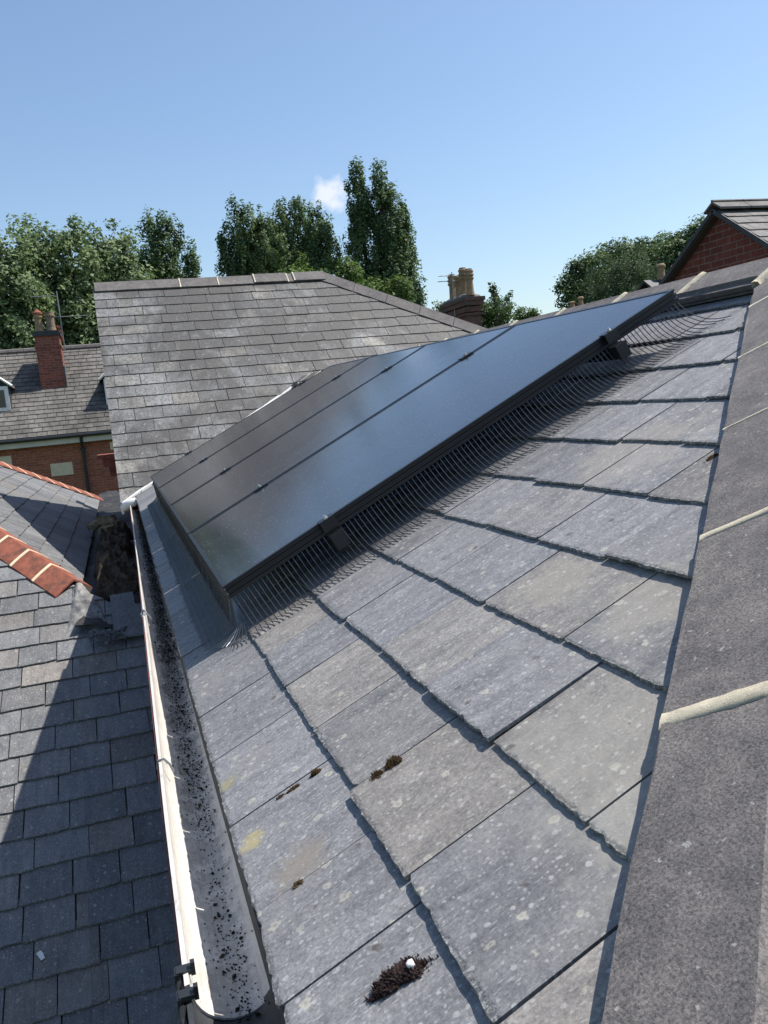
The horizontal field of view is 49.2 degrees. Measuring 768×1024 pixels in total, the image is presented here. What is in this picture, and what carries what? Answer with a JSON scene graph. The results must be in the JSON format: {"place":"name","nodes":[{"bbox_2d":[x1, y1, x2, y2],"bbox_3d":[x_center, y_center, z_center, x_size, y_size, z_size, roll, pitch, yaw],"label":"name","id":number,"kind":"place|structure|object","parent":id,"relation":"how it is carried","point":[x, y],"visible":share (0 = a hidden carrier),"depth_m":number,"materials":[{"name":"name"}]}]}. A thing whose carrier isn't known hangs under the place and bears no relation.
{"place":"outdoors","nodes":[
{"label":"outdoors","id":0,"kind":"place"},
{"bbox_2d":[0,309,118,495],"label":"brick house","id":1,"kind":"structure","parent":0,"point":[55,424],"depth_m":23.74,"materials":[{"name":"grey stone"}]},
{"bbox_2d":[32,291,87,350],"bbox_3d":[-9.625,-5.713,25.072,1.520,1.750,0.240,-8,8,-17],"label":"tv aerial","id":2,"kind":"object","parent":1,"relation":"attached to","point":[60,316],"visible":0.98,"depth_m":25.04,"materials":[{"name":"grey metal"}]},
{"bbox_2d":[0,0,767,336],"label":"sky","id":3,"kind":"structure","parent":0,"point":[519,138],"materials":[{"name":"blue"}]},
{"bbox_2d":[439,267,484,325],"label":"chimney house","id":4,"kind":"structure","parent":0,"point":[466,303],"depth_m":18.83,"materials":[{"name":"brick"}]},
{"bbox_2d":[438,272,455,315],"bbox_3d":[1.445,-4.912,19.154,0.410,1.100,0.160,-8,8,-17],"label":"tv aerial","id":5,"kind":"object","parent":4,"relation":"attached to","point":[451,275],"visible":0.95,"depth_m":19.14,"materials":[{"name":"grey metal"}]},
{"bbox_2d":[569,296,583,307],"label":"distant house","id":6,"kind":"structure","parent":0,"point":[580,300],"depth_m":34.28,"materials":[{"name":"ceramic"}]},
{"bbox_2d":[659,198,767,284],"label":"gabled brick house","id":7,"kind":"structure","parent":0,"point":[730,233],"depth_m":10.05,"materials":[{"name":"brick"}]},
{"label":"ground","id":8,"kind":"structure","parent":0,"visible":0},
{"bbox_2d":[0,213,61,349],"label":"lime tree","id":9,"kind":"object","parent":8,"relation":"on","point":[17,297],"visible":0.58,"depth_m":33.65,"materials":[{"name":"green plant"}]},
{"bbox_2d":[6,212,107,345],"bbox_3d":[-13.582,-4.753,37.541,5.276,16.873,4.144,-8,8,-17],"label":"lime tree","id":10,"kind":"object","parent":8,"relation":"on","point":[67,283],"visible":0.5,"depth_m":35.98,"materials":[{"name":"green plant"}]},
{"bbox_2d":[0,461,183,1023],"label":"slate annex","id":11,"kind":"object","parent":8,"relation":"on","point":[86,908],"visible":0.89,"depth_m":4.96,"materials":[{"name":"stone"}]},
{"bbox_2d":[36,951,44,960],"bbox_3d":[-1.663,2.151,4.066,0.048,0.028,0.024,1,10,41],"label":"paper scrap","id":12,"kind":"object","parent":11,"relation":"on","point":[40,954],"visible":1,"depth_m":4.06,"materials":[{"name":"white paper"}]},
{"bbox_2d":[111,603,143,639],"bbox_3d":[-1.847,0.793,6.120,0.266,0.168,0.334,-8,8,-17],"label":"loose slate","id":13,"kind":"object","parent":11,"relation":"on","point":[129,617],"visible":0.68,"depth_m":6.12,"materials":[{"name":"grey stone"}]},
{"bbox_2d":[109,591,134,607],"bbox_3d":[-1.964,0.674,6.300,0.180,0.098,0.189,-8,8,-17],"label":"loose slate","id":14,"kind":"object","parent":13,"relation":"on","point":[122,599],"visible":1,"depth_m":6.31,"materials":[{"name":"grey stone"}]},
{"bbox_2d":[73,218,156,339],"bbox_3d":[-12.534,-5.173,39.853,5.122,16.871,3.820,-8,8,-17],"label":"lime tree","id":15,"kind":"object","parent":8,"relation":"on","point":[121,265],"visible":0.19,"depth_m":38.54,"materials":[{"name":"green plant"}]},
{"bbox_2d":[133,207,201,279],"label":"poplar tree","id":16,"kind":"object","parent":8,"relation":"on","point":[155,257],"visible":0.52,"depth_m":41.29,"materials":[{"name":"green plant"}]},
{"bbox_2d":[214,191,289,276],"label":"poplar tree","id":17,"kind":"object","parent":8,"relation":"on","point":[244,252],"visible":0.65,"depth_m":45.16,"materials":[{"name":"green plant"}]},
{"bbox_2d":[257,194,317,272],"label":"poplar tree","id":18,"kind":"object","parent":8,"relation":"on","point":[294,231],"visible":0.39,"depth_m":48.47,"materials":[{"name":"green plant"}]},
{"bbox_2d":[295,199,343,275],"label":"poplar tree","id":19,"kind":"object","parent":8,"relation":"on","point":[320,255],"visible":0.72,"depth_m":47.52,"materials":[{"name":"green plant"}]},
{"bbox_2d":[274,251,365,284],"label":"broadleaf tree","id":20,"kind":"object","parent":8,"relation":"on","point":[345,271],"visible":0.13,"depth_m":42.12,"materials":[{"name":"green plant"}]},
{"bbox_2d":[342,155,421,293],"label":"poplar tree","id":21,"kind":"object","parent":8,"relation":"on","point":[390,253],"visible":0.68,"depth_m":47.10,"materials":[{"name":"green plant"}]},
{"bbox_2d":[358,272,416,302],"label":"broadleaf tree","id":22,"kind":"object","parent":8,"relation":"on","point":[397,290],"visible":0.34,"depth_m":40.96,"materials":[{"name":"green plant"}]},
{"bbox_2d":[402,266,427,306],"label":"poplar tree","id":23,"kind":"object","parent":8,"relation":"on","point":[420,297],"visible":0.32,"depth_m":46.50,"materials":[{"name":"green plant"}]},
{"bbox_2d":[93,257,767,1023],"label":"slate roofed house","id":24,"kind":"structure","parent":8,"relation":"on","point":[541,667],"depth_m":1.27,"materials":[{"name":"stone"}]},
{"bbox_2d":[147,482,250,651],"bbox_3d":[-0.996,0.071,3.934,0.119,0.173,4.056,-8,8,-17],"label":"bird guard mesh","id":25,"kind":"object","parent":24,"relation":"on","point":[157,514],"visible":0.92,"depth_m":2.81,"materials":[{"name":"black metal"}]},
{"bbox_2d":[135,511,269,1022],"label":"gutter debris","id":26,"kind":"object","parent":24,"relation":"on","point":[154,583],"visible":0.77,"depth_m":2.27,"materials":[{"name":"black soil"}]},
{"bbox_2d":[184,451,350,550],"bbox_3d":[-0.749,-0.167,4.031,0.078,0.137,4.033,-8,8,-17],"label":"mounting rail","id":27,"kind":"object","parent":24,"relation":"attached to","point":[337,537],"visible":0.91,"depth_m":2.14,"materials":[{"name":"black metal"}]},
{"bbox_2d":[150,357,368,487],"bbox_3d":[-0.852,-0.591,5.534,1.518,0.037,0.978,-34,15,-12],"label":"solar panel","id":28,"kind":"object","parent":27,"relation":"attached to","point":[207,449],"visible":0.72,"depth_m":5.48,"materials":[{"name":"black glass"}]},
{"bbox_2d":[158,344,425,505],"bbox_3d":[-0.544,-0.482,4.594,1.518,0.037,0.978,-34,15,-12],"label":"solar panel","id":29,"kind":"object","parent":27,"relation":"attached to","point":[195,477],"visible":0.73,"depth_m":4.52,"materials":[{"name":"black glass"}]},
{"bbox_2d":[169,324,514,533],"bbox_3d":[-0.236,-0.373,3.654,1.518,0.037,0.978,-34,15,-12],"label":"solar panel","id":30,"kind":"object","parent":27,"relation":"attached to","point":[245,477],"visible":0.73,"depth_m":3.56,"materials":[{"name":"black glass"}]},
{"bbox_2d":[188,289,678,598],"bbox_3d":[0.072,-0.264,2.714,1.518,0.037,0.978,-34,15,-12],"label":"solar panel","id":31,"kind":"object","parent":27,"relation":"attached to","point":[252,538],"visible":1,"depth_m":2.50,"materials":[{"name":"black glass"}]},
{"bbox_2d":[286,783,299,793],"bbox_3d":[-0.139,0.425,1.284,0.026,0.016,0.009,-8,8,-17],"label":"moss clump","id":32,"kind":"object","parent":24,"relation":"on","point":[293,788],"visible":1,"depth_m":1.28,"materials":[{"name":"brown plant"}]},
{"bbox_2d":[292,879,303,889],"bbox_3d":[-0.108,0.472,1.060,0.016,0.014,0.017,-2,9,25],"label":"moss clump","id":33,"kind":"object","parent":24,"relation":"on","point":[297,883],"visible":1,"depth_m":1.06,"materials":[{"name":"brown plant"}]},
{"bbox_2d":[310,768,322,777],"bbox_3d":[-0.105,0.402,1.293,0.022,0.014,0.013,-8,8,-17],"label":"moss clump","id":34,"kind":"object","parent":24,"relation":"on","point":[315,771],"visible":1,"depth_m":1.29,"materials":[{"name":"brown plant"}]},
{"bbox_2d":[369,769,383,780],"bbox_3d":[-0.010,0.376,1.186,0.033,0.022,0.025,-8,8,-17],"label":"moss clump","id":35,"kind":"object","parent":24,"relation":"on","point":[378,773],"visible":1,"depth_m":1.18,"materials":[{"name":"brown plant"}]},
{"bbox_2d":[383,754,402,770],"bbox_3d":[0.012,0.360,1.195,0.038,0.025,0.029,-8,8,-17],"label":"moss clump","id":36,"kind":"object","parent":24,"relation":"on","point":[393,761],"visible":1,"depth_m":1.19,"materials":[{"name":"brown plant"}]},
{"bbox_2d":[364,953,438,1004],"bbox_3d":[0.017,0.466,0.837,0.078,0.042,0.042,-4,8,9],"label":"moss clump","id":37,"kind":"object","parent":24,"relation":"on","point":[395,977],"visible":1,"depth_m":0.83,"materials":[{"name":"brown plant"}]},
{"bbox_2d":[405,959,415,968],"bbox_3d":[0.026,0.449,0.833,0.009,0.009,0.009,-8,8,-17],"label":"white fleck","id":38,"kind":"object","parent":37,"relation":"on","point":[409,963],"visible":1,"depth_m":0.83,"materials":[{"name":"plastic"}]},
{"bbox_2d":[298,327,631,384],"bbox_3d":[0.028,-0.688,4.225,0.078,0.137,4.033,-8,8,-17],"label":"mounting rail","id":39,"kind":"object","parent":24,"relation":"attached to","point":[619,350],"visible":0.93,"depth_m":2.34,"materials":[{"name":"black metal"}]},
{"bbox_2d":[234,302,730,633],"bbox_3d":[0.290,-0.159,2.211,1.424,0.730,0.140,-8,8,-17],"label":"bird guard mesh","id":40,"kind":"object","parent":24,"relation":"on","point":[478,460],"visible":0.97,"depth_m":2.23,"materials":[{"name":"black metal"}]},
{"bbox_2d":[704,453,718,462],"bbox_3d":[0.608,-0.100,1.557,0.035,0.018,0.018,-8,8,-17],"label":"moss clump","id":41,"kind":"object","parent":24,"relation":"on","point":[711,457],"visible":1,"depth_m":1.55,"materials":[{"name":"brown plant"}]},
{"bbox_2d":[432,301,444,313],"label":"broadleaf tree","id":42,"kind":"object","parent":8,"relation":"on","point":[437,307],"visible":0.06,"depth_m":47.03,"materials":[{"name":"green plant"}]},
{"bbox_2d":[480,293,516,328],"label":"broadleaf tree","id":43,"kind":"object","parent":8,"relation":"on","point":[488,319],"visible":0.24,"depth_m":47.60,"materials":[{"name":"green plant"}]},
{"bbox_2d":[486,282,516,325],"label":"young tree","id":44,"kind":"object","parent":8,"relation":"on","point":[495,297],"visible":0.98,"depth_m":45.09,"materials":[{"name":"green plant"}]},
{"bbox_2d":[512,305,540,320],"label":"broadleaf tree","id":45,"kind":"object","parent":8,"relation":"on","point":[519,314],"visible":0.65,"depth_m":54.23,"materials":[{"name":"green plant"}]},
{"bbox_2d":[549,245,622,309],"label":"broadleaf tree","id":46,"kind":"object","parent":8,"relation":"on","point":[568,286],"visible":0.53,"depth_m":45.98,"materials":[{"name":"green plant"}]},
{"bbox_2d":[572,247,666,304],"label":"broadleaf tree","id":47,"kind":"object","parent":8,"relation":"on","point":[617,280],"visible":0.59,"depth_m":42.14,"materials":[{"name":"green plant"}]},
{"bbox_2d":[595,229,683,288],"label":"broadleaf tree","id":48,"kind":"object","parent":8,"relation":"on","point":[640,246],"visible":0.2,"depth_m":49.92,"materials":[{"name":"green plant"}]},
{"bbox_2d":[637,263,671,290],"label":"distant house","id":49,"kind":"structure","parent":8,"relation":"on","point":[660,267],"depth_m":34.13,"materials":[{"name":"ceramic"}]},
{"bbox_2d":[636,212,704,283],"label":"broadleaf tree","id":50,"kind":"object","parent":8,"relation":"on","point":[674,246],"visible":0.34,"depth_m":45.46,"materials":[{"name":"green plant"}]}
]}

